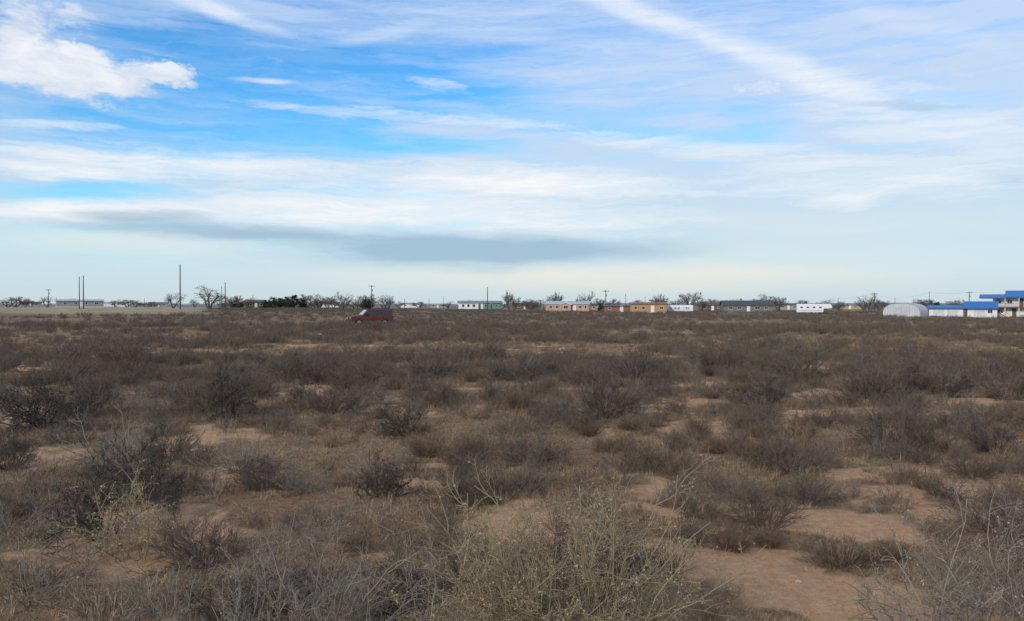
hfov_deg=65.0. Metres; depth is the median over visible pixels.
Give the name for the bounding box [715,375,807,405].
shrub
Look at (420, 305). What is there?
tree
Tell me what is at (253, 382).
shrub
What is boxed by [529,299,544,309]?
tree
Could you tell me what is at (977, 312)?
garage door
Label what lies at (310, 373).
shrub
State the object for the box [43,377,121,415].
shrub
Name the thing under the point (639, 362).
shrub
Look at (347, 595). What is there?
shrub
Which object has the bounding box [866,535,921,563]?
shrub
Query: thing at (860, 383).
shrub
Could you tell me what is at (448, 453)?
shrub
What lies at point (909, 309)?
quonset hut
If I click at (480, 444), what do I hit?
shrub
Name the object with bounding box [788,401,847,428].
shrub
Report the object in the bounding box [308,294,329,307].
tree
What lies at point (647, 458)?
shrub
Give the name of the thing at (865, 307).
tree
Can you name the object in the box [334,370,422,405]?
shrub
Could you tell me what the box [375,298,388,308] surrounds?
tree
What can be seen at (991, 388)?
shrub
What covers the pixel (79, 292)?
utility pole
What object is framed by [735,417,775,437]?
shrub
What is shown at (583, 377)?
shrub
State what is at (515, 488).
shrub
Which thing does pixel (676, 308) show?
travel trailer
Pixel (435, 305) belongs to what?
house
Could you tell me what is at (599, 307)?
juniper tree
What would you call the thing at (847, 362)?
shrub
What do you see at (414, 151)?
sky
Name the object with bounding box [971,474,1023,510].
shrub
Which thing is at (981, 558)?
shrub
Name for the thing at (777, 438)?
shrub
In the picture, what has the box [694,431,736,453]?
shrub
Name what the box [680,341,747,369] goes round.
shrub
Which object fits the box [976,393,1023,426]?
shrub
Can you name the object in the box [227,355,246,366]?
shrub
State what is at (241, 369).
shrub
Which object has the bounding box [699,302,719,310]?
house
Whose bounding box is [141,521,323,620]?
shrub
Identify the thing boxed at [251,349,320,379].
shrub
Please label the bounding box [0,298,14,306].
tree
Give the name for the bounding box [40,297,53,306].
tree
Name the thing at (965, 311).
door
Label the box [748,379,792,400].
shrub
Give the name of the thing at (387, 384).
shrub
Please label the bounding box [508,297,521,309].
tree
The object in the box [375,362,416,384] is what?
shrub
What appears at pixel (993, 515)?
shrub
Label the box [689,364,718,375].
shrub
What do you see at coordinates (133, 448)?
shrub
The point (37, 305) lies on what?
house
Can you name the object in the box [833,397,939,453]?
shrub
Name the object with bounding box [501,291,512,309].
tree
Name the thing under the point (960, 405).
shrub
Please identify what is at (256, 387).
shrub
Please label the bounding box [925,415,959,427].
shrub
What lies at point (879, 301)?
tree
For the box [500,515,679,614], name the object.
shrub
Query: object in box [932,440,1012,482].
shrub
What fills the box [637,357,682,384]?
shrub
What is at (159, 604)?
shrub
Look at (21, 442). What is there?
shrub
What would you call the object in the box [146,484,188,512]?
shrub
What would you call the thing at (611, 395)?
shrub
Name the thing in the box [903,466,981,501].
shrub
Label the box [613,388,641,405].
shrub
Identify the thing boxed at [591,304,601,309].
shed
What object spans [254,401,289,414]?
shrub
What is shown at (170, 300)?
tree
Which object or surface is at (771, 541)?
shrub
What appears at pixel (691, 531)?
shrub
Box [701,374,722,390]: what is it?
shrub
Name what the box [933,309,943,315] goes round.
garage door
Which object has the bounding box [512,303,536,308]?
house
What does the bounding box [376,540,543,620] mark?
shrub
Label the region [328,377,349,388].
shrub
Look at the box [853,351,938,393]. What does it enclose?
shrub
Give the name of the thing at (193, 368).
shrub
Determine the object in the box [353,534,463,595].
shrub
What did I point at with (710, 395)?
shrub
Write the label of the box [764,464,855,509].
shrub
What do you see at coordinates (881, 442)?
shrub
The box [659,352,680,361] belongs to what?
shrub
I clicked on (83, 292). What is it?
utility pole
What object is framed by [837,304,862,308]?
house
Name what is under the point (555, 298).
tree
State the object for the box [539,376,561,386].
shrub
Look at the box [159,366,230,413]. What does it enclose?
shrub
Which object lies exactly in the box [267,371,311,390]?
shrub
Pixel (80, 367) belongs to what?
shrub
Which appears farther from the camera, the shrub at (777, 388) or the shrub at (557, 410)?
the shrub at (777, 388)
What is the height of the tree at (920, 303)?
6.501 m
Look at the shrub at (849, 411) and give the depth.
15.34 m
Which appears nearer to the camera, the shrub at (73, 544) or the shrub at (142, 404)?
the shrub at (73, 544)
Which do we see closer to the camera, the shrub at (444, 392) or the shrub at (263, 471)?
the shrub at (263, 471)
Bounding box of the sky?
[0,0,1023,303]
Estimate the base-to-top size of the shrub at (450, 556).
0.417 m
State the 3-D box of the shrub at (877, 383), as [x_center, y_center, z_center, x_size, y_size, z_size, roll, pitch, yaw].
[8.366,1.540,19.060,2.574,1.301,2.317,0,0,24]
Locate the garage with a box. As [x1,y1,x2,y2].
[927,301,998,317]
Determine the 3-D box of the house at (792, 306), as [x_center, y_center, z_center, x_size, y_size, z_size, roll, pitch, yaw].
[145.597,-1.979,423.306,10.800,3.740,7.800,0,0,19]
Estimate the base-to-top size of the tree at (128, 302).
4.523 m
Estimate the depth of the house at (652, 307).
250.03 m
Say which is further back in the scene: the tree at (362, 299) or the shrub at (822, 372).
the tree at (362, 299)
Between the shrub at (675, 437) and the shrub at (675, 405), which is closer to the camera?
the shrub at (675, 437)
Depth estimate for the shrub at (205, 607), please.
5.45 m
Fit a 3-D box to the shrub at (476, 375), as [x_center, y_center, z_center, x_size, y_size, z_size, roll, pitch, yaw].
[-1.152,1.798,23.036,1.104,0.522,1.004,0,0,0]
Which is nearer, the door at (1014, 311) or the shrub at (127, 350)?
the shrub at (127, 350)
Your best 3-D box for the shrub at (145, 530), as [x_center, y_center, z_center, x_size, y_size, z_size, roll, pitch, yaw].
[-3.295,1.720,6.886,0.988,0.931,0.922,0,0,23]
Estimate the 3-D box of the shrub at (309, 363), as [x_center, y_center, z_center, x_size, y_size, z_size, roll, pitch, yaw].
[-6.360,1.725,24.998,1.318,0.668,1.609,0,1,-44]
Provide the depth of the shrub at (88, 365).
24.17 m
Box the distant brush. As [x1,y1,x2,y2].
[0,306,1023,580]
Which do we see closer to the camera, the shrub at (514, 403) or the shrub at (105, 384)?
the shrub at (514, 403)
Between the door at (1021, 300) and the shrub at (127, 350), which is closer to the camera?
the shrub at (127, 350)
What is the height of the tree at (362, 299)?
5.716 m
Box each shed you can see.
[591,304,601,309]
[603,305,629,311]
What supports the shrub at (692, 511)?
on the ground at (826, 589)
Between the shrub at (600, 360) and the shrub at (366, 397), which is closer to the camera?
the shrub at (366, 397)
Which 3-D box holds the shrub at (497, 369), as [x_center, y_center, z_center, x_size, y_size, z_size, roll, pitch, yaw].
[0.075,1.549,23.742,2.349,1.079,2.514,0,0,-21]
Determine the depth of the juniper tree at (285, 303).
281.33 m
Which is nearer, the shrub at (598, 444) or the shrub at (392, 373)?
the shrub at (598, 444)
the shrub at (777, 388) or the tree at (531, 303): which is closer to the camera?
the shrub at (777, 388)
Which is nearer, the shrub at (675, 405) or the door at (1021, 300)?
the shrub at (675, 405)
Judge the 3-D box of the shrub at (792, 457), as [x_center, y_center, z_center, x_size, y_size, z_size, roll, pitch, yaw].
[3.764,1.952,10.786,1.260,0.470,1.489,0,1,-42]
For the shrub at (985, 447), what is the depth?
12.19 m
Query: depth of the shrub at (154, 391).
19.20 m
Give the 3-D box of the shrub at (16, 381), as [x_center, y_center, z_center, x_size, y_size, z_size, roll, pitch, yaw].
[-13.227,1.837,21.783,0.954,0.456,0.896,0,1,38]
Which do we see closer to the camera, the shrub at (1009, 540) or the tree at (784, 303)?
the shrub at (1009, 540)
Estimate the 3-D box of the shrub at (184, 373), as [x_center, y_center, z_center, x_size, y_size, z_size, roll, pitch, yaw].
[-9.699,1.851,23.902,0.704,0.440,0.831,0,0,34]
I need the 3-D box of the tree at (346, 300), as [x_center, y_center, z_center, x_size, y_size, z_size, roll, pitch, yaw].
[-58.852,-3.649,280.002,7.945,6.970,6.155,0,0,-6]
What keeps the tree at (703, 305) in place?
on the ground at (826, 589)
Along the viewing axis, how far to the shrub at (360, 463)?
10.25 m
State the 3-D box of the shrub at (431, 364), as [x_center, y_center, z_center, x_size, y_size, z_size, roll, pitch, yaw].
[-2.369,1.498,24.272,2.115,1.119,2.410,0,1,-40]
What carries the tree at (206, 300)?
on the ground at (826, 589)
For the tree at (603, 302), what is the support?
on the ground at (826, 589)
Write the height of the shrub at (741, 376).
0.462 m
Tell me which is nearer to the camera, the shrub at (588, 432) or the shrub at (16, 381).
the shrub at (588, 432)
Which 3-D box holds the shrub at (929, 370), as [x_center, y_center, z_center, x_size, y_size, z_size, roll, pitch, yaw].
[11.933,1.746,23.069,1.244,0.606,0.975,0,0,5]
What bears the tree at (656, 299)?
on the ground at (826, 589)
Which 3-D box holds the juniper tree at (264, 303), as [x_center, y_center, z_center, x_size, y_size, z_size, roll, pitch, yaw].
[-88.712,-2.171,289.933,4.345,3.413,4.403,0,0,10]
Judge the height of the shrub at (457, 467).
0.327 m
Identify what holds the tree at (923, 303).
on the ground at (826, 589)
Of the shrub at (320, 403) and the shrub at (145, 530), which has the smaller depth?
the shrub at (145, 530)
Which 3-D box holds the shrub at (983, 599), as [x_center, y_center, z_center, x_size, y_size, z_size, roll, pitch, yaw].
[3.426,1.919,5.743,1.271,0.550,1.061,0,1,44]
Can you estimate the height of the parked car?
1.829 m
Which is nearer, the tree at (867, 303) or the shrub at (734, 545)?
the shrub at (734, 545)
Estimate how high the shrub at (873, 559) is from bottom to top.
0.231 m
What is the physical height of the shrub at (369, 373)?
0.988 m
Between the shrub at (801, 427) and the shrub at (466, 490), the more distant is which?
the shrub at (801, 427)
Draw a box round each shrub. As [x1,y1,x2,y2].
[0,358,22,371]
[0,368,125,434]
[0,425,14,442]
[0,430,42,472]
[0,484,25,505]
[0,493,89,546]
[0,529,120,612]
[3,374,37,386]
[9,438,34,448]
[25,514,146,571]
[29,385,71,401]
[34,366,79,384]
[37,436,183,554]
[40,356,109,377]
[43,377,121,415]
[47,457,180,564]
[48,404,151,470]
[51,567,183,620]
[52,366,122,395]
[65,416,104,433]
[72,362,90,373]
[79,371,116,391]
[84,555,229,620]
[86,336,169,364]
[91,414,198,507]
[91,417,121,431]
[110,351,154,367]
[111,511,270,579]
[114,382,189,417]
[129,421,205,459]
[137,373,182,398]
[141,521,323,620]
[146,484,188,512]
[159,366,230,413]
[164,356,191,365]
[164,357,259,425]
[172,367,197,379]
[176,364,203,377]
[180,577,287,620]
[182,420,312,475]
[193,363,222,378]
[194,507,438,620]
[204,349,241,364]
[216,545,342,620]
[223,452,292,489]
[225,361,251,374]
[226,368,294,398]
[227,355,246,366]
[229,525,338,600]
[235,454,282,473]
[237,373,267,392]
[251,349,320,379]
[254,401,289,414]
[255,548,425,618]
[261,500,366,557]
[264,456,341,494]
[265,355,352,384]
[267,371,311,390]
[280,378,341,405]
[289,356,325,373]
[294,375,374,414]
[303,348,345,370]
[314,561,487,620]
[325,362,377,390]
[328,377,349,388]
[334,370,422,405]
[340,551,452,620]
[342,442,410,480]
[348,352,402,384]
[350,449,428,500]
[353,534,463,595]
[363,322,384,329]
[370,394,430,439]
[373,446,770,620]
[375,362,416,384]
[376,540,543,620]
[377,373,405,389]
[396,342,469,379]
[397,432,451,457]
[401,379,462,406]
[409,370,428,382]
[410,527,528,587]
[415,465,493,508]
[433,440,486,466]
[437,455,481,477]
[444,431,492,458]
[451,333,512,359]
[454,367,490,381]
[463,494,638,599]
[473,475,518,503]
[477,375,523,400]
[477,467,513,488]
[482,345,554,381]
[483,420,582,470]
[494,383,546,408]
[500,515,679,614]
[507,467,553,497]
[509,352,537,367]
[510,347,567,376]
[517,372,559,392]
[526,398,577,422]
[538,393,571,411]
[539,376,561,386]
[555,361,669,419]
[559,359,614,384]
[559,361,620,389]
[560,374,618,407]
[560,409,609,429]
[569,418,609,436]
[587,432,625,452]
[589,337,678,377]
[590,353,620,367]
[605,376,628,387]
[611,414,647,430]
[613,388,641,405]
[613,434,671,473]
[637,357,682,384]
[645,416,666,427]
[649,508,737,549]
[657,429,703,451]
[658,447,704,475]
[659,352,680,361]
[660,399,689,412]
[671,359,706,378]
[674,494,723,522]
[675,415,713,435]
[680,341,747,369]
[683,458,730,480]
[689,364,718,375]
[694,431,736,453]
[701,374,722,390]
[703,388,721,398]
[705,520,760,553]
[707,474,813,538]
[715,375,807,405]
[722,369,752,382]
[726,390,784,418]
[726,404,779,431]
[730,437,778,460]
[733,437,849,477]
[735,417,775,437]
[745,524,792,548]
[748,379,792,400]
[749,338,845,379]
[759,381,792,394]
[760,363,780,374]
[760,428,803,458]
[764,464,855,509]
[778,362,821,384]
[779,415,825,438]
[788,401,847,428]
[793,535,882,572]
[801,384,840,402]
[806,430,843,451]
[811,350,927,401]
[812,365,833,377]
[823,384,861,407]
[827,358,860,375]
[829,357,857,370]
[829,397,870,422]
[829,477,1023,620]
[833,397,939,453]
[837,371,884,393]
[838,540,895,567]
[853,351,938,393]
[856,428,904,454]
[863,405,959,456]
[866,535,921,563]
[870,405,922,431]
[875,385,936,412]
[883,481,1023,605]
[900,362,941,379]
[901,442,943,466]
[902,543,1023,620]
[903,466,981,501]
[915,350,995,395]
[915,382,985,421]
[921,476,1023,540]
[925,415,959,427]
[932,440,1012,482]
[936,376,973,397]
[951,364,999,386]
[965,416,1022,454]
[969,362,1023,402]
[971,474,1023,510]
[973,361,1008,378]
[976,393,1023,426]
[976,512,1023,563]
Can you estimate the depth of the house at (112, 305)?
519.87 m
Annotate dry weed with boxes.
[0,330,1023,620]
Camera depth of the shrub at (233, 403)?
15.28 m
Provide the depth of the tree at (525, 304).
399.59 m
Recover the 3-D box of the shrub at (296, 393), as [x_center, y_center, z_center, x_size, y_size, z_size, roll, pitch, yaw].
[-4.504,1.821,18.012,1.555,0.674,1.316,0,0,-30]
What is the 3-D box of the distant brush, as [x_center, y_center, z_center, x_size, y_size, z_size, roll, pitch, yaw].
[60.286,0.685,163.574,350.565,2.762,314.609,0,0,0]
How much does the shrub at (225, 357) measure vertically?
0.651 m
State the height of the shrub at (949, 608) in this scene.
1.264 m
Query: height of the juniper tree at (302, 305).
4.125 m
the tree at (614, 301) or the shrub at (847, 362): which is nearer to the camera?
the shrub at (847, 362)
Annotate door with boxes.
[894,307,907,316]
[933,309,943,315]
[947,309,957,316]
[963,309,967,316]
[974,309,984,316]
[1012,309,1016,316]
[1019,298,1023,306]
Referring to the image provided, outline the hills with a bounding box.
[0,303,960,304]
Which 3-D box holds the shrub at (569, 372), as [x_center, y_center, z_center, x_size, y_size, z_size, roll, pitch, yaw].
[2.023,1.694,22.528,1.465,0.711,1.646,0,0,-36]
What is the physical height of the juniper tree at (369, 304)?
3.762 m
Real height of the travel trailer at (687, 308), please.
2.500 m
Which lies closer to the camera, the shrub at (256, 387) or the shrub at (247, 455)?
the shrub at (247, 455)
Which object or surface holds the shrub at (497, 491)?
on the ground at (826, 589)
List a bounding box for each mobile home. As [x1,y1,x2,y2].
[54,299,104,307]
[457,301,502,310]
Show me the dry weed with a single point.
(332, 440)
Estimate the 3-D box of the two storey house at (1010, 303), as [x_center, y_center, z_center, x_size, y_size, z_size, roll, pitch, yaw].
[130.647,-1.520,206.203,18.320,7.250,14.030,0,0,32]
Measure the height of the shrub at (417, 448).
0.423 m
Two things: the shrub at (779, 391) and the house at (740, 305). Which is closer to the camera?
the shrub at (779, 391)
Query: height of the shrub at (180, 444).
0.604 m
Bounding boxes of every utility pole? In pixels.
[79,277,79,308]
[83,276,83,308]
[179,264,180,308]
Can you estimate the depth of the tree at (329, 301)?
309.76 m
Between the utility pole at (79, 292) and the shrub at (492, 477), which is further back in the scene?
the utility pole at (79, 292)
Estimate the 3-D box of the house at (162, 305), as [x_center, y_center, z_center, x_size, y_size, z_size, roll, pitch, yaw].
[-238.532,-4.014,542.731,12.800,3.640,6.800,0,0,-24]
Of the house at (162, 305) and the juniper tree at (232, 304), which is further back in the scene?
the house at (162, 305)
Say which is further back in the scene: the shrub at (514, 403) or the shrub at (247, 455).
the shrub at (514, 403)
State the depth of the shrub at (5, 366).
25.99 m
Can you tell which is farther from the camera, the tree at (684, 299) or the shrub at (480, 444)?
the tree at (684, 299)
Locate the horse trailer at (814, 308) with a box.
[793,304,831,313]
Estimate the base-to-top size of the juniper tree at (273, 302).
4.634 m
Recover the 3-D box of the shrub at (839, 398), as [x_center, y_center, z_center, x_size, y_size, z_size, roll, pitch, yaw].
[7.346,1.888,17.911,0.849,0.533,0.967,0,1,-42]
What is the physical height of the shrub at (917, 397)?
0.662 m
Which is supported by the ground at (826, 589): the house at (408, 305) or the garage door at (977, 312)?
the house at (408, 305)
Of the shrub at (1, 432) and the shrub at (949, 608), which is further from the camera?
the shrub at (1, 432)
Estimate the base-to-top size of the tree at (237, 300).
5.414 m
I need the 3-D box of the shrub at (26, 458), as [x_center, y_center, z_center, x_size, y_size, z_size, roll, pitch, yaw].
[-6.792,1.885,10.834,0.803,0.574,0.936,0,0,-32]
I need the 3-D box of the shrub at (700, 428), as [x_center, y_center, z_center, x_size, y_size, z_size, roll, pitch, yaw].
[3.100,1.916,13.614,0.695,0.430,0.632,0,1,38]
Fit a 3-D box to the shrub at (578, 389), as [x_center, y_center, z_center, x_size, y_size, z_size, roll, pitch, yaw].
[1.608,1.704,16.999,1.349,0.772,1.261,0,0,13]
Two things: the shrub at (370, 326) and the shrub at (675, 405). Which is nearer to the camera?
the shrub at (675, 405)
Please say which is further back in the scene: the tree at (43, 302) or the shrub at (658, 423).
the tree at (43, 302)
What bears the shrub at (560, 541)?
on the ground at (826, 589)
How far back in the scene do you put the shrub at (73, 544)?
6.97 m
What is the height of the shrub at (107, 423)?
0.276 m
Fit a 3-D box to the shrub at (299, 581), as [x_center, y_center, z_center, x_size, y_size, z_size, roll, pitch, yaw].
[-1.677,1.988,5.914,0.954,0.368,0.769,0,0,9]
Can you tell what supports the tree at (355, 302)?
on the ground at (826, 589)
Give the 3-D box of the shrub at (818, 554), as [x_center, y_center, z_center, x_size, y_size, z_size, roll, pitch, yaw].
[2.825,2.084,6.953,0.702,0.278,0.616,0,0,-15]
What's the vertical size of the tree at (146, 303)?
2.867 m
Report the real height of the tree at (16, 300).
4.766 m
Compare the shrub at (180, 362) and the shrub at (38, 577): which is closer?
the shrub at (38, 577)
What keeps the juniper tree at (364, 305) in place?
on the ground at (826, 589)
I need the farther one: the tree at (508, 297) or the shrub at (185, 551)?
the tree at (508, 297)
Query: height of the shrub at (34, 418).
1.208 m
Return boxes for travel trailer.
[667,305,683,311]
[684,305,692,311]
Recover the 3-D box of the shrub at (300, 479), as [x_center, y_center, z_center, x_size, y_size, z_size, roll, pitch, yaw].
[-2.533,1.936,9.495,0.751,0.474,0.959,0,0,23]
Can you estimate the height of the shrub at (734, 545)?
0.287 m
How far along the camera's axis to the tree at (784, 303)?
319.69 m
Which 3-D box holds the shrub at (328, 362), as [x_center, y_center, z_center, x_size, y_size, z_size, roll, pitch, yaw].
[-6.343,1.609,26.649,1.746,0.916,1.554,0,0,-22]
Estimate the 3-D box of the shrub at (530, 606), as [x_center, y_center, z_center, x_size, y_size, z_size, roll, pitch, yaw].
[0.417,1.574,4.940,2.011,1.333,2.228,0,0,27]
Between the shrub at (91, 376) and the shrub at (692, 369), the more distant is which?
the shrub at (692, 369)
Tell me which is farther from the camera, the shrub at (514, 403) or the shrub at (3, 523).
the shrub at (514, 403)
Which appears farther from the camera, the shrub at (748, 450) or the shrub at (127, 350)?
the shrub at (127, 350)
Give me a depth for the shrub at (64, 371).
22.08 m
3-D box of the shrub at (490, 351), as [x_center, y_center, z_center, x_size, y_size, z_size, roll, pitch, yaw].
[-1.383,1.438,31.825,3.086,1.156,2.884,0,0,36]
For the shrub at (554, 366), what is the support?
on the ground at (826, 589)
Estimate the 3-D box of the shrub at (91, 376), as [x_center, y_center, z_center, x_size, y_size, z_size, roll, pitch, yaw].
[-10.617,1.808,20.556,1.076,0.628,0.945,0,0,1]
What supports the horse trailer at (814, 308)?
on the ground at (826, 589)
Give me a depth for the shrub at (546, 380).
20.07 m
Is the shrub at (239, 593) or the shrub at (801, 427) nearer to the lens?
the shrub at (239, 593)
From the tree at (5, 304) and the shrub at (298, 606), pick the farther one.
the tree at (5, 304)
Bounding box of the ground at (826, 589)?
[0,305,1023,620]
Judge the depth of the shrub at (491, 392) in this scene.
18.18 m
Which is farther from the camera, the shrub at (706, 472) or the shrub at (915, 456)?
the shrub at (915, 456)
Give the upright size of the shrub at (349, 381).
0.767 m
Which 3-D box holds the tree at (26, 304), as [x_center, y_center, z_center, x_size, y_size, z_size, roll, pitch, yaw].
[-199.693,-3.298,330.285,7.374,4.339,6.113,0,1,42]
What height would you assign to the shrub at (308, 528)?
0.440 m
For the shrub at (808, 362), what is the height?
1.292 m
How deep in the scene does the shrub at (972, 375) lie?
21.45 m
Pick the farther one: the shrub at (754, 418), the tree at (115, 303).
the tree at (115, 303)
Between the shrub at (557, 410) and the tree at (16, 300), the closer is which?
the shrub at (557, 410)
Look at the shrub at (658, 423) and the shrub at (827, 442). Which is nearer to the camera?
the shrub at (827, 442)
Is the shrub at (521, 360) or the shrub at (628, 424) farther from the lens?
the shrub at (521, 360)
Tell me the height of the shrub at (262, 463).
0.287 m
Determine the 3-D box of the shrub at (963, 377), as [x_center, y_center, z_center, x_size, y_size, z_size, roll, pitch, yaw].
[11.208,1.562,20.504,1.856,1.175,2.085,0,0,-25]
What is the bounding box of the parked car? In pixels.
[346,308,394,323]
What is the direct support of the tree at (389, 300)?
on the ground at (826, 589)
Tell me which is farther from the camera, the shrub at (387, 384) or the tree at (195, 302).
the tree at (195, 302)
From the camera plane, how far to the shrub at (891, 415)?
14.80 m
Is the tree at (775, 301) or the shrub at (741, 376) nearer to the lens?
the shrub at (741, 376)
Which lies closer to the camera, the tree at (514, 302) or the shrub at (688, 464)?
the shrub at (688, 464)
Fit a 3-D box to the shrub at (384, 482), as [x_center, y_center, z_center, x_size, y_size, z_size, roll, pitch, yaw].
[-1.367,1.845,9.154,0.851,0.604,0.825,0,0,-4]
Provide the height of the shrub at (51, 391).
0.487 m
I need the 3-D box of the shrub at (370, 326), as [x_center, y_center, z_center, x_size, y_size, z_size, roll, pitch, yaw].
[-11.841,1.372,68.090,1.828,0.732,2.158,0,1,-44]
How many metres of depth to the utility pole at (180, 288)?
224.88 m
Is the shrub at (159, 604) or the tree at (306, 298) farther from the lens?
the tree at (306, 298)
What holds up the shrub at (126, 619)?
on the ground at (826, 589)
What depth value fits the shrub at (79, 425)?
14.02 m
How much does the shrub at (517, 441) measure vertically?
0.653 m
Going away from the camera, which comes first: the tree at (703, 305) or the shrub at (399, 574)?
the shrub at (399, 574)
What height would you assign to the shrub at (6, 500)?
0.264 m
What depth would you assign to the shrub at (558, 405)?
16.12 m
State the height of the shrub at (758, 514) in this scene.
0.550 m
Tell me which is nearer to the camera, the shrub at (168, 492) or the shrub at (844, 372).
the shrub at (168, 492)
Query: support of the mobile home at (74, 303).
on the ground at (826, 589)
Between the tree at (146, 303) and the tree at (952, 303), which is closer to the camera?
the tree at (952, 303)
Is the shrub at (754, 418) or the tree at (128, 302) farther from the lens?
the tree at (128, 302)
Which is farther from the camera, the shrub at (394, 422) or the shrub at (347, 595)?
the shrub at (394, 422)
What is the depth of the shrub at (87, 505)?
7.58 m
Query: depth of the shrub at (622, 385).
21.45 m
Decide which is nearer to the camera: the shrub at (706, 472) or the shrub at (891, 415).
the shrub at (706, 472)
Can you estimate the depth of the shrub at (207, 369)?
23.76 m
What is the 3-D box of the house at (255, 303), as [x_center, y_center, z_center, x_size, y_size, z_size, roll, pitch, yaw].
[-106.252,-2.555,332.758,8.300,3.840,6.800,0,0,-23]
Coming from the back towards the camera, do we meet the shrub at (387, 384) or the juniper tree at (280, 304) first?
the juniper tree at (280, 304)
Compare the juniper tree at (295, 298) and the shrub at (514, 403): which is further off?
the juniper tree at (295, 298)
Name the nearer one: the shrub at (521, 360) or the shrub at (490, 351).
the shrub at (521, 360)
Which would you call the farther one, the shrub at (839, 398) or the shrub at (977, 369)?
the shrub at (977, 369)
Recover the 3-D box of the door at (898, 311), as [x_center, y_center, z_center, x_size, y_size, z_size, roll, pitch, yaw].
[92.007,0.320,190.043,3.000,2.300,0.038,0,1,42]
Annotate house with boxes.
[20,302,41,306]
[105,302,129,306]
[150,302,168,306]
[244,300,263,307]
[401,303,419,307]
[427,303,447,307]
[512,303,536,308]
[545,299,591,311]
[629,302,667,312]
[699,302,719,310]
[719,299,774,311]
[778,303,798,309]
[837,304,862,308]
[979,290,1023,316]
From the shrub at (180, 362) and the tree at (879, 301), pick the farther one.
the tree at (879, 301)
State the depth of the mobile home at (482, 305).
325.11 m
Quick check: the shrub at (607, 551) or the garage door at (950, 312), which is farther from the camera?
the garage door at (950, 312)
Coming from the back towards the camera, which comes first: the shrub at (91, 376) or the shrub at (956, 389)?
the shrub at (91, 376)
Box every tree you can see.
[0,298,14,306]
[1,297,27,306]
[19,298,31,306]
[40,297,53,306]
[109,300,123,306]
[118,299,138,306]
[138,302,157,306]
[164,294,186,307]
[189,299,198,306]
[195,285,233,308]
[223,296,243,305]
[228,300,237,307]
[259,300,268,307]
[266,297,278,307]
[277,298,284,307]
[281,296,292,307]
[287,295,300,307]
[299,294,314,308]
[299,298,306,307]
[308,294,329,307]
[320,296,336,307]
[332,291,353,308]
[351,297,361,308]
[356,294,375,304]
[359,300,367,308]
[367,299,373,308]
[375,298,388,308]
[376,295,395,308]
[410,302,426,307]
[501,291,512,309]
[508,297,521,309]
[519,300,532,309]
[522,299,540,309]
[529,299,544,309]
[551,291,563,300]
[576,290,596,308]
[597,303,602,310]
[599,299,611,309]
[612,299,621,304]
[651,294,666,301]
[676,292,703,305]
[694,296,708,310]
[758,294,790,308]
[769,296,788,310]
[832,303,849,310]
[855,294,881,313]
[862,300,881,310]
[871,299,889,309]
[912,299,930,306]
[916,299,942,309]
[945,300,962,304]
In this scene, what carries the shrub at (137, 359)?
on the ground at (826, 589)
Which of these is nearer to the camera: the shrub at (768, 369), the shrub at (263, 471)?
the shrub at (263, 471)
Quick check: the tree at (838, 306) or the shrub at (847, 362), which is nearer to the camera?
the shrub at (847, 362)
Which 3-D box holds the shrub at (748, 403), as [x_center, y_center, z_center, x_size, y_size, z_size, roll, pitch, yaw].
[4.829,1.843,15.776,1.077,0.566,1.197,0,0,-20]
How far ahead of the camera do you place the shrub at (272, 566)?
6.20 m
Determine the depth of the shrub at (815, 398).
18.54 m
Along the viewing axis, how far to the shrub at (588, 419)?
14.25 m
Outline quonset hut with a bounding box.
[883,303,928,316]
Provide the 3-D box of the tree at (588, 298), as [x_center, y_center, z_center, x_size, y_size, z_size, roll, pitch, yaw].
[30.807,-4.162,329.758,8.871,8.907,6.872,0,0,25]
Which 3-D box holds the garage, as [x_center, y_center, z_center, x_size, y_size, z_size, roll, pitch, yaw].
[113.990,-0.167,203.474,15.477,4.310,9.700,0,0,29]
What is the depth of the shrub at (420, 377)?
22.11 m
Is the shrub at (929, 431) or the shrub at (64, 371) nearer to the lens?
the shrub at (929, 431)
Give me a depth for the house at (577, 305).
290.46 m
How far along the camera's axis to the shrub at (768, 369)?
24.96 m
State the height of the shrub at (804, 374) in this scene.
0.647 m
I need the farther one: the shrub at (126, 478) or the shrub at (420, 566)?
the shrub at (126, 478)
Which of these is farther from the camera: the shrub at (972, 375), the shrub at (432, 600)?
the shrub at (972, 375)

